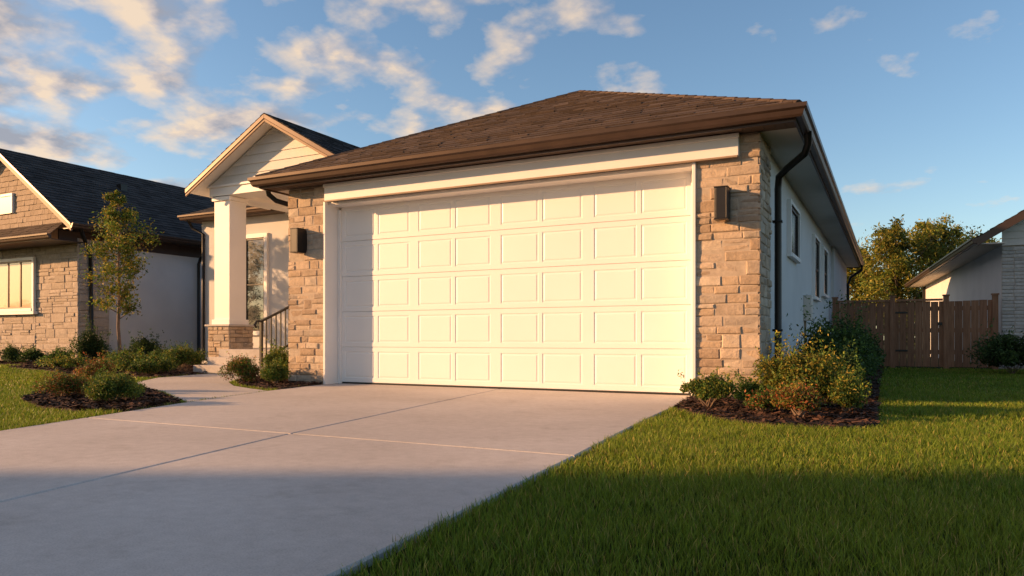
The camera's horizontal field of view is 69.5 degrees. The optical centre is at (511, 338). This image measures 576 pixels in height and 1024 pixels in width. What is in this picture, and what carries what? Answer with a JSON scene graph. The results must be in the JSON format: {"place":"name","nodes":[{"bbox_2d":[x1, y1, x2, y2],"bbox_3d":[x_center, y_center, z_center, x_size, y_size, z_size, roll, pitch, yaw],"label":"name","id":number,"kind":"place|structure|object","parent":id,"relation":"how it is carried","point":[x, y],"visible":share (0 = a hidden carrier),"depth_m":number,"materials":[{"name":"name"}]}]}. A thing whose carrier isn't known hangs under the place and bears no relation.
{"place":"outdoors","nodes":[
{"label":"outdoors","id":0,"kind":"place"},
{"bbox_2d":[0,363,294,430],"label":"lawn grass","id":1,"kind":"structure","parent":0,"point":[16,411],"depth_m":6.83,"materials":[{"name":"green plant"}]},
{"bbox_2d":[138,374,265,401],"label":"garden path","id":2,"kind":"structure","parent":0,"point":[197,387],"depth_m":9.58,"materials":[{"name":"concrete"}]},
{"bbox_2d":[0,383,688,575],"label":"driveway","id":3,"kind":"structure","parent":0,"point":[322,480],"depth_m":3.43,"materials":[{"name":"concrete"}]},
{"bbox_2d":[342,382,690,394],"bbox_3d":[-0.195,0.605,9.150,4.885,0.018,0.044,0,0,27],"label":"door seal","id":4,"kind":"object","parent":3,"relation":"on","point":[523,388],"depth_m":8.93,"materials":[{"name":"rubber"}]},
{"bbox_2d":[0,0,1023,327],"label":"sky","id":5,"kind":"structure","parent":0,"point":[916,107],"materials":[{"name":"blue"}]},
{"bbox_2d":[322,344,1023,575],"bbox_3d":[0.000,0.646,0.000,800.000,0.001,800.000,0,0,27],"label":"ground","id":6,"kind":"structure","parent":0,"point":[467,571],"depth_m":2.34,"materials":[{"name":"green plant"}]},
{"bbox_2d":[0,360,43,364],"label":"mulch bed","id":7,"kind":"object","parent":6,"relation":"on","point":[5,362],"visible":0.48,"depth_m":18.15,"materials":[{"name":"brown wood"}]},
{"bbox_2d":[0,344,26,362],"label":"shrub","id":8,"kind":"object","parent":7,"relation":"on","point":[11,353],"visible":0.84,"depth_m":18.55,"materials":[{"name":"green plant"}]},
{"bbox_2d":[17,344,48,362],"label":"shrub","id":9,"kind":"object","parent":7,"relation":"on","point":[31,354],"visible":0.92,"depth_m":18.09,"materials":[{"name":"green plant"}]},
{"bbox_2d":[21,386,182,413],"bbox_3d":[-4.383,0.620,7.774,1.329,0.112,3.686,0,0,-34],"label":"mulch bed","id":10,"kind":"object","parent":6,"relation":"on","point":[73,402],"visible":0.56,"depth_m":6.92,"materials":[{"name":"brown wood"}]},
{"bbox_2d":[30,364,92,396],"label":"shrub","id":11,"kind":"object","parent":10,"relation":"on","point":[65,384],"visible":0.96,"depth_m":7.47,"materials":[{"name":"green plant"}]},
{"bbox_2d":[71,348,114,383],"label":"shrub","id":12,"kind":"object","parent":10,"relation":"on","point":[92,369],"visible":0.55,"depth_m":8.63,"materials":[{"name":"green plant"}]},
{"bbox_2d":[88,365,124,384],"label":"shrub","id":13,"kind":"object","parent":10,"relation":"on","point":[98,375],"visible":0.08,"depth_m":8.30,"materials":[{"name":"green plant"}]},
{"bbox_2d":[81,368,144,401],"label":"shrub","id":14,"kind":"object","parent":10,"relation":"on","point":[109,386],"visible":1,"depth_m":6.94,"materials":[{"name":"green plant"}]},
{"bbox_2d":[111,365,146,392],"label":"shrub","id":15,"kind":"object","parent":10,"relation":"on","point":[129,377],"visible":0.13,"depth_m":7.69,"materials":[{"name":"green plant"}]},
{"bbox_2d":[9,361,207,377],"bbox_3d":[-7.536,0.616,16.594,7.654,0.120,7.444,0,0,27],"label":"mulch bed","id":16,"kind":"object","parent":6,"relation":"on","point":[188,370],"visible":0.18,"depth_m":13.61,"materials":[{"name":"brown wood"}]},
{"bbox_2d":[36,344,72,363],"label":"shrub","id":17,"kind":"object","parent":16,"relation":"on","point":[54,354],"visible":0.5,"depth_m":17.18,"materials":[{"name":"green plant"}]},
{"bbox_2d":[33,352,88,368],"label":"shrub","id":18,"kind":"object","parent":16,"relation":"on","point":[66,362],"visible":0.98,"depth_m":14.35,"materials":[{"name":"green plant"}]},
{"bbox_2d":[64,314,112,364],"bbox_3d":[-9.395,0.035,16.467,0.718,1.171,0.947,0,0,14],"label":"shrub","id":19,"kind":"object","parent":16,"relation":"on","point":[91,345],"visible":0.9,"depth_m":16.36,"materials":[{"name":"green plant"}]},
{"bbox_2d":[95,350,126,370],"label":"shrub","id":20,"kind":"object","parent":16,"relation":"on","point":[111,357],"visible":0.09,"depth_m":13.74,"materials":[{"name":"green plant"}]},
{"bbox_2d":[75,190,164,352],"bbox_3d":[-8.835,-1.374,16.669,1.547,3.989,1.598,0,0,3],"label":"young tree","id":21,"kind":"object","parent":16,"relation":"on","point":[110,222],"visible":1,"depth_m":16.50,"materials":[{"name":"green plant"}]},
{"bbox_2d":[103,345,139,358],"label":"shrub","id":22,"kind":"object","parent":16,"relation":"on","point":[119,353],"visible":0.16,"depth_m":14.73,"materials":[{"name":"green plant"}]},
{"bbox_2d":[108,346,148,370],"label":"shrub","id":23,"kind":"object","parent":16,"relation":"on","point":[123,362],"visible":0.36,"depth_m":13.18,"materials":[{"name":"green plant"}]},
{"bbox_2d":[128,357,160,373],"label":"shrub","id":24,"kind":"object","parent":16,"relation":"on","point":[146,367],"visible":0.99,"depth_m":12.13,"materials":[{"name":"green plant"}]},
{"bbox_2d":[127,328,163,355],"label":"shrub","id":25,"kind":"object","parent":16,"relation":"on","point":[134,346],"visible":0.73,"depth_m":18.32,"materials":[{"name":"green plant"}]},
{"bbox_2d":[130,351,178,373],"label":"shrub","id":26,"kind":"object","parent":16,"relation":"on","point":[165,364],"visible":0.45,"depth_m":12.72,"materials":[{"name":"green plant"}]},
{"bbox_2d":[149,340,178,356],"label":"shrub","id":27,"kind":"object","parent":16,"relation":"on","point":[159,351],"visible":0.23,"depth_m":17.16,"materials":[{"name":"green plant"}]},
{"bbox_2d":[161,339,197,370],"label":"shrub","id":28,"kind":"object","parent":16,"relation":"on","point":[178,356],"visible":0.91,"depth_m":13.79,"materials":[{"name":"green plant"}]},
{"bbox_2d":[160,341,207,367],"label":"shrub","id":29,"kind":"object","parent":16,"relation":"on","point":[199,357],"visible":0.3,"depth_m":15.55,"materials":[{"name":"green plant"}]},
{"bbox_2d":[79,244,201,358],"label":"walls","id":30,"kind":"structure","parent":6,"relation":"on","point":[166,291],"depth_m":20.69,"materials":[{"name":"paint"}]},
{"bbox_2d":[0,245,78,361],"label":"mortar","id":31,"kind":"object","parent":30,"relation":"attached to","point":[45,302],"visible":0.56,"depth_m":19.11,"materials":[{"name":"beige concrete"}]},
{"bbox_2d":[0,238,108,360],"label":"stone front","id":32,"kind":"object","parent":30,"relation":"attached to","point":[40,325],"visible":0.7,"depth_m":18.95,"materials":[{"name":"beige stone"}]},
{"bbox_2d":[0,193,37,314],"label":"trim","id":33,"kind":"structure","parent":32,"relation":"attached to","point":[12,202],"depth_m":19.26,"materials":[{"name":"white paint"}]},
{"bbox_2d":[0,196,10,214],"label":"vent","id":34,"kind":"object","parent":33,"relation":"attached to","point":[4,205],"visible":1,"depth_m":19.38,"materials":[{"name":"white metal"}]},
{"bbox_2d":[0,257,35,311],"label":"window frames","id":35,"kind":"structure","parent":33,"relation":"attached to","point":[33,283],"depth_m":19.27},
{"bbox_2d":[0,260,30,308],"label":"window sashes","id":36,"kind":"object","parent":35,"relation":"in","point":[7,263],"depth_m":19.62,"materials":[{"name":"white plastic"}]},
{"bbox_2d":[0,262,30,307],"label":"glass","id":37,"kind":"object","parent":35,"relation":"attached to","point":[25,284],"visible":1,"depth_m":19.66,"materials":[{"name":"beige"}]},
{"bbox_2d":[0,222,201,257],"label":"gutters","id":38,"kind":"object","parent":30,"relation":"on","point":[171,245],"visible":0.49,"depth_m":18.98,"materials":[{"name":"brown metal"}]},
{"bbox_2d":[0,222,62,237],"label":"skirt roof","id":39,"kind":"structure","parent":38,"relation":"on","point":[34,229],"depth_m":18.46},
{"bbox_2d":[0,161,61,228],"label":"shake gable","id":40,"kind":"structure","parent":39,"relation":"on","point":[31,209],"depth_m":19.11,"materials":[{"name":"beige wood"}]},
{"bbox_2d":[0,148,214,240],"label":"roof","id":41,"kind":"structure","parent":38,"relation":"on","point":[70,192],"depth_m":20.54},
{"bbox_2d":[0,154,70,224],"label":"rake edge","id":42,"kind":"object","parent":41,"relation":"attached to","point":[60,214],"visible":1,"depth_m":18.34,"materials":[{"name":"white metal"}]},
{"bbox_2d":[0,156,71,238],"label":"rake trim","id":43,"kind":"structure","parent":41,"relation":"attached to","point":[54,233],"depth_m":18.69,"materials":[{"name":"white wood"}]},
{"bbox_2d":[116,184,126,190],"bbox_3d":[-11.342,-4.379,21.461,0.200,0.210,0.200,0,0,27],"label":"roof vent","id":44,"kind":"object","parent":41,"relation":"on","point":[123,187],"visible":0.79,"depth_m":21.40,"materials":[{"name":"grey metal"}]},
{"bbox_2d":[79,228,201,361],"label":"downspouts","id":45,"kind":"object","parent":30,"relation":"attached to","point":[82,234],"visible":0.55,"depth_m":18.73,"materials":[{"name":"black metal"}]},
{"bbox_2d":[193,348,288,374],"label":"porch steps","id":46,"kind":"structure","parent":6,"relation":"on","point":[214,364],"depth_m":13.60,"materials":[{"name":"beige concrete"}]},
{"bbox_2d":[253,306,289,366],"bbox_3d":[-3.474,-0.083,12.565,1.615,1.118,0.912,0,0,27],"label":"porch railing","id":47,"kind":"object","parent":46,"relation":"on","point":[261,329],"visible":0.27,"depth_m":12.86,"materials":[{"name":"black metal"}]},
{"bbox_2d":[237,376,321,389],"bbox_3d":[-2.918,0.620,12.232,2.208,0.111,5.979,0,0,19],"label":"mulch bed","id":48,"kind":"object","parent":6,"relation":"on","point":[282,384],"visible":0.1,"depth_m":9.74,"materials":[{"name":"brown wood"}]},
{"bbox_2d":[218,351,260,382],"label":"shrub","id":49,"kind":"object","parent":48,"relation":"on","point":[241,367],"visible":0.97,"depth_m":10.11,"materials":[{"name":"green plant"}]},
{"bbox_2d":[259,338,289,376],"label":"shrub","id":50,"kind":"object","parent":48,"relation":"on","point":[282,355],"visible":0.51,"depth_m":10.80,"materials":[{"name":"green plant"}]},
{"bbox_2d":[260,357,291,382],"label":"shrub","id":51,"kind":"object","parent":48,"relation":"on","point":[275,373],"visible":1,"depth_m":9.75,"materials":[{"name":"green plant"}]},
{"bbox_2d":[202,155,846,374],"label":"walls","id":52,"kind":"structure","parent":6,"relation":"on","point":[796,283],"depth_m":16.07,"materials":[{"name":"paint"}]},
{"bbox_2d":[183,205,252,214],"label":"roof","id":53,"kind":"structure","parent":52,"relation":"on","point":[211,209],"depth_m":17.66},
{"bbox_2d":[208,133,739,394],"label":"trim","id":54,"kind":"structure","parent":52,"relation":"attached to","point":[723,145],"depth_m":8.92,"materials":[{"name":"white paint"}]},
{"bbox_2d":[211,127,323,185],"bbox_3d":[-4.379,-3.519,13.790,3.635,1.030,0.018,0,0,27],"label":"gable siding","id":55,"kind":"object","parent":54,"relation":"on","point":[273,148],"visible":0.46,"depth_m":13.88,"materials":[{"name":"white wood"}]},
{"bbox_2d":[341,172,691,393],"bbox_3d":[-0.192,-0.616,9.156,4.885,2.424,0.050,0,0,27],"label":"garage door","id":56,"kind":"structure","parent":54,"relation":"attached to","point":[582,286],"depth_m":8.94,"materials":[{"name":"paint"}]},
{"bbox_2d":[324,155,737,201],"bbox_3d":[-0.119,-1.854,8.725,5.410,0.016,0.030,0,0,27],"label":"drip edge","id":57,"kind":"object","parent":54,"relation":"attached to","point":[680,162],"visible":1,"depth_m":8.46,"materials":[{"name":"white metal"}]},
{"bbox_2d":[209,132,769,397],"bbox_3d":[-2.015,-0.737,10.802,11.204,2.706,2.122,0,0,40],"label":"mortar","id":58,"kind":"object","parent":52,"relation":"attached to","point":[741,268],"visible":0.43,"depth_m":7.64,"materials":[{"name":"beige concrete"}]},
{"bbox_2d":[208,132,771,395],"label":"stone piers","id":59,"kind":"structure","parent":52,"relation":"attached to","point":[705,305],"depth_m":7.68,"materials":[{"name":"beige stone"}]},
{"bbox_2d":[212,195,248,324],"bbox_3d":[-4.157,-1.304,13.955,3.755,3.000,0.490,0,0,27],"label":"porch column","id":60,"kind":"structure","parent":59,"relation":"on","point":[230,259],"depth_m":14.54,"materials":[{"name":"white paint"}]},
{"bbox_2d":[205,324,256,326],"bbox_3d":[-5.608,-0.265,14.724,0.680,0.038,0.700,0,0,27],"label":"capstone","id":61,"kind":"object","parent":59,"relation":"on","point":[218,325],"visible":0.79,"depth_m":14.49,"materials":[{"name":"stone"}]},
{"bbox_2d":[290,228,306,253],"bbox_3d":[-2.925,-1.353,10.123,0.140,0.362,0.200,0,0,27],"label":"wall lantern","id":62,"kind":"object","parent":59,"relation":"attached to","point":[298,240],"depth_m":10.06,"materials":[{"name":"black metal"}]},
{"bbox_2d":[714,185,730,221],"bbox_3d":[2.144,-1.383,7.516,0.140,0.362,0.200,0,0,27],"label":"wall lantern","id":63,"kind":"object","parent":59,"relation":"attached to","point":[721,203],"depth_m":7.44,"materials":[{"name":"black metal"}]},
{"bbox_2d":[190,122,795,223],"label":"soffit","id":64,"kind":"structure","parent":52,"relation":"attached to","point":[780,126],"depth_m":8.43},
{"bbox_2d":[190,122,288,209],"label":"rake soffit","id":65,"kind":"structure","parent":64,"relation":"on","point":[239,152],"depth_m":14.27,"materials":[{"name":"beige wood"}]},
{"bbox_2d":[177,101,864,267],"bbox_3d":[0.042,-2.529,17.564,14.588,0.910,16.540,0,0,27],"label":"fascia gutter","id":66,"kind":"object","parent":64,"relation":"attached to","point":[799,115],"visible":0.39,"depth_m":8.33,"materials":[{"name":"brown metal"}]},
{"bbox_2d":[185,113,359,188],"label":"porch roof","id":67,"kind":"structure","parent":66,"relation":"on","point":[332,145],"depth_m":13.80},
{"bbox_2d":[185,114,333,196],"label":"rake boards","id":68,"kind":"object","parent":67,"relation":"attached to","point":[244,135],"visible":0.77,"depth_m":13.58,"materials":[{"name":"beige wood"}]},
{"bbox_2d":[187,131,862,360],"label":"downspouts","id":69,"kind":"object","parent":52,"relation":"attached to","point":[777,221],"visible":0.66,"depth_m":8.13,"materials":[{"name":"black metal"}]},
{"bbox_2d":[255,90,801,176],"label":"roof","id":70,"kind":"structure","parent":52,"relation":"on","point":[579,111],"depth_m":9.33,"materials":[{"name":"brown"}]},
{"bbox_2d":[246,199,828,334],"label":"window frames","id":71,"kind":"structure","parent":52,"relation":"attached to","point":[790,254],"depth_m":13.62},
{"bbox_2d":[246,207,826,330],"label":"window sashes","id":72,"kind":"object","parent":71,"relation":"in","point":[816,242],"depth_m":15.27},
{"bbox_2d":[247,212,825,328],"bbox_3d":[-0.352,-1.109,15.305,12.198,2.430,6.280,0,0,27],"label":"glass","id":73,"kind":"object","parent":71,"relation":"attached to","point":[254,276],"visible":0.39,"depth_m":17.07,"materials":[{"name":"black"}]},
{"bbox_2d":[278,128,858,267],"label":"side soffit","id":74,"kind":"structure","parent":52,"relation":"attached to","point":[785,146],"depth_m":10.22,"materials":[{"name":"paint"}]},
{"bbox_2d":[804,295,812,320],"bbox_3d":[4.650,-0.484,11.580,0.120,0.400,0.250,0,0,27],"label":"utility box","id":75,"kind":"object","parent":52,"relation":"attached to","point":[807,304],"visible":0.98,"depth_m":11.47,"materials":[{"name":"grey metal"}]},
{"bbox_2d":[674,366,883,429],"bbox_3d":[4.409,0.619,10.685,1.805,0.113,12.026,0,0,27],"label":"mulch bed","id":76,"kind":"object","parent":6,"relation":"on","point":[831,415],"visible":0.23,"depth_m":5.89,"materials":[{"name":"brown wood"}]},
{"bbox_2d":[677,366,737,407],"bbox_3d":[1.725,0.424,6.450,0.435,0.394,0.518,0,0,-28],"label":"shrub","id":77,"kind":"object","parent":76,"relation":"on","point":[712,385],"visible":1,"depth_m":6.37,"materials":[{"name":"green plant"}]},
{"bbox_2d":[727,366,763,401],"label":"shrub","id":78,"kind":"object","parent":76,"relation":"on","point":[742,386],"visible":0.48,"depth_m":6.61,"materials":[{"name":"green plant"}]},
{"bbox_2d":[742,384,778,412],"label":"shrub","id":79,"kind":"object","parent":76,"relation":"on","point":[759,401],"visible":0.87,"depth_m":5.99,"materials":[{"name":"green plant"}]},
{"bbox_2d":[766,376,826,417],"bbox_3d":[2.193,0.448,5.613,0.404,0.348,0.495,0,0,-13],"label":"shrub","id":80,"kind":"object","parent":76,"relation":"on","point":[800,400],"visible":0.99,"depth_m":5.56,"materials":[{"name":"green plant"}]},
{"bbox_2d":[748,327,863,409],"bbox_3d":[2.547,0.258,6.378,0.935,0.728,1.026,0,0,5],"label":"shrub","id":81,"kind":"object","parent":76,"relation":"on","point":[789,367],"visible":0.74,"depth_m":6.28,"materials":[{"name":"green plant"}]},
{"bbox_2d":[787,290,871,380],"bbox_3d":[3.399,0.052,7.906,0.846,1.137,0.806,0,0,27],"label":"shrub","id":82,"kind":"object","parent":76,"relation":"on","point":[825,336],"visible":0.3,"depth_m":7.85,"materials":[{"name":"green plant"}]},
{"bbox_2d":[812,337,866,379],"bbox_3d":[3.226,0.290,7.293,0.514,0.660,0.529,0,0,27],"label":"shrub","id":83,"kind":"object","parent":76,"relation":"on","point":[852,363],"visible":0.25,"depth_m":7.20,"materials":[{"name":"green plant"}]},
{"bbox_2d":[804,294,886,383],"bbox_3d":[4.052,0.026,8.994,0.918,1.190,0.977,0,0,27],"label":"shrub","id":84,"kind":"object","parent":76,"relation":"on","point":[865,355],"visible":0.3,"depth_m":8.86,"materials":[{"name":"green plant"}]},
{"bbox_2d":[826,365,872,411],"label":"shrub","id":85,"kind":"object","parent":76,"relation":"on","point":[845,392],"visible":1,"depth_m":5.93,"materials":[{"name":"green plant"}]},
{"bbox_2d":[843,310,881,375],"bbox_3d":[4.745,0.115,10.347,0.803,1.013,0.839,0,0,27],"label":"shrub","id":86,"kind":"object","parent":76,"relation":"on","point":[878,338],"visible":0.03,"depth_m":10.11,"materials":[{"name":"green plant"}]},
{"bbox_2d":[844,317,886,364],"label":"shrub","id":87,"kind":"object","parent":76,"relation":"on","point":[877,349],"visible":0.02,"depth_m":13.36,"materials":[{"name":"green plant"}]},
{"bbox_2d":[856,317,885,367],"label":"shrub","id":88,"kind":"object","parent":76,"relation":"on","point":[880,349],"visible":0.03,"depth_m":11.77,"materials":[{"name":"green plant"}]},
{"bbox_2d":[847,240,890,325],"bbox_3d":[17.145,-2.151,37.451,4.139,5.558,4.571,0,0,-44],"label":"background tree","id":89,"kind":"object","parent":6,"relation":"on","point":[850,271],"visible":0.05,"depth_m":36.51,"materials":[{"name":"green plant"}]},
{"bbox_2d":[852,214,954,316],"bbox_3d":[17.800,-2.478,33.766,4.863,6.214,3.832,0,0,11],"label":"background tree","id":90,"kind":"object","parent":6,"relation":"on","point":[893,244],"visible":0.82,"depth_m":33.16,"materials":[{"name":"green plant"}]},
{"bbox_2d":[832,293,998,369],"bbox_3d":[8.390,-0.149,15.499,3.080,1.530,0.150,0,0,27],"label":"wooden fence","id":91,"kind":"object","parent":6,"relation":"on","point":[900,329],"visible":0.83,"depth_m":15.36,"materials":[{"name":"brown wood"}]},
{"bbox_2d":[874,213,992,323],"bbox_3d":[19.802,-2.694,34.718,5.278,6.645,4.265,0,0,27],"label":"background tree","id":92,"kind":"object","parent":6,"relation":"on","point":[950,241],"visible":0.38,"depth_m":34.19,"materials":[{"name":"green plant"}]},
{"bbox_2d":[924,245,1001,368],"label":"walls","id":93,"kind":"structure","parent":6,"relation":"on","point":[979,278],"depth_m":17.84,"materials":[{"name":"paint"}]},
{"bbox_2d":[909,242,1005,286],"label":"soffit","id":94,"kind":"structure","parent":93,"relation":"on","point":[974,252],"depth_m":18.24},
{"bbox_2d":[904,211,1023,286],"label":"rake","id":95,"kind":"object","parent":94,"relation":"attached to","point":[986,236],"visible":1,"depth_m":15.26,"materials":[{"name":"brown metal"}]},
{"bbox_2d":[976,210,1023,237],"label":"roof","id":96,"kind":"structure","parent":94,"relation":"attached to","point":[1001,223],"depth_m":14.77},
{"bbox_2d":[1002,220,1023,245],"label":"gable siding","id":97,"kind":"object","parent":93,"relation":"attached to","point":[1013,235],"visible":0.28,"depth_m":14.97,"materials":[{"name":"white wood"}]},
{"bbox_2d":[1002,246,1023,367],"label":"brick front","id":98,"kind":"object","parent":93,"relation":"attached to","point":[1009,286],"visible":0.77,"depth_m":15.00,"materials":[{"name":"grey brick"}]},
{"bbox_2d":[1002,245,1023,368],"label":"mortar","id":99,"kind":"object","parent":93,"relation":"attached to","point":[1013,293],"visible":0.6,"depth_m":15.00,"materials":[{"name":"grey concrete"}]},
{"bbox_2d":[956,226,1001,247],"bbox_3d":[22.924,-2.455,36.816,4.919,6.166,5.157,0,0,8],"label":"background tree","id":100,"kind":"object","parent":6,"relation":"on","point":[994,240],"depth_m":35.49,"materials":[{"name":"green plant"}]},
{"bbox_2d":[964,318,1023,373],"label":"shrub","id":101,"kind":"object","parent":6,"relation":"on","point":[1006,349],"visible":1,"depth_m":12.85,"materials":[{"name":"green plant"}]}
]}

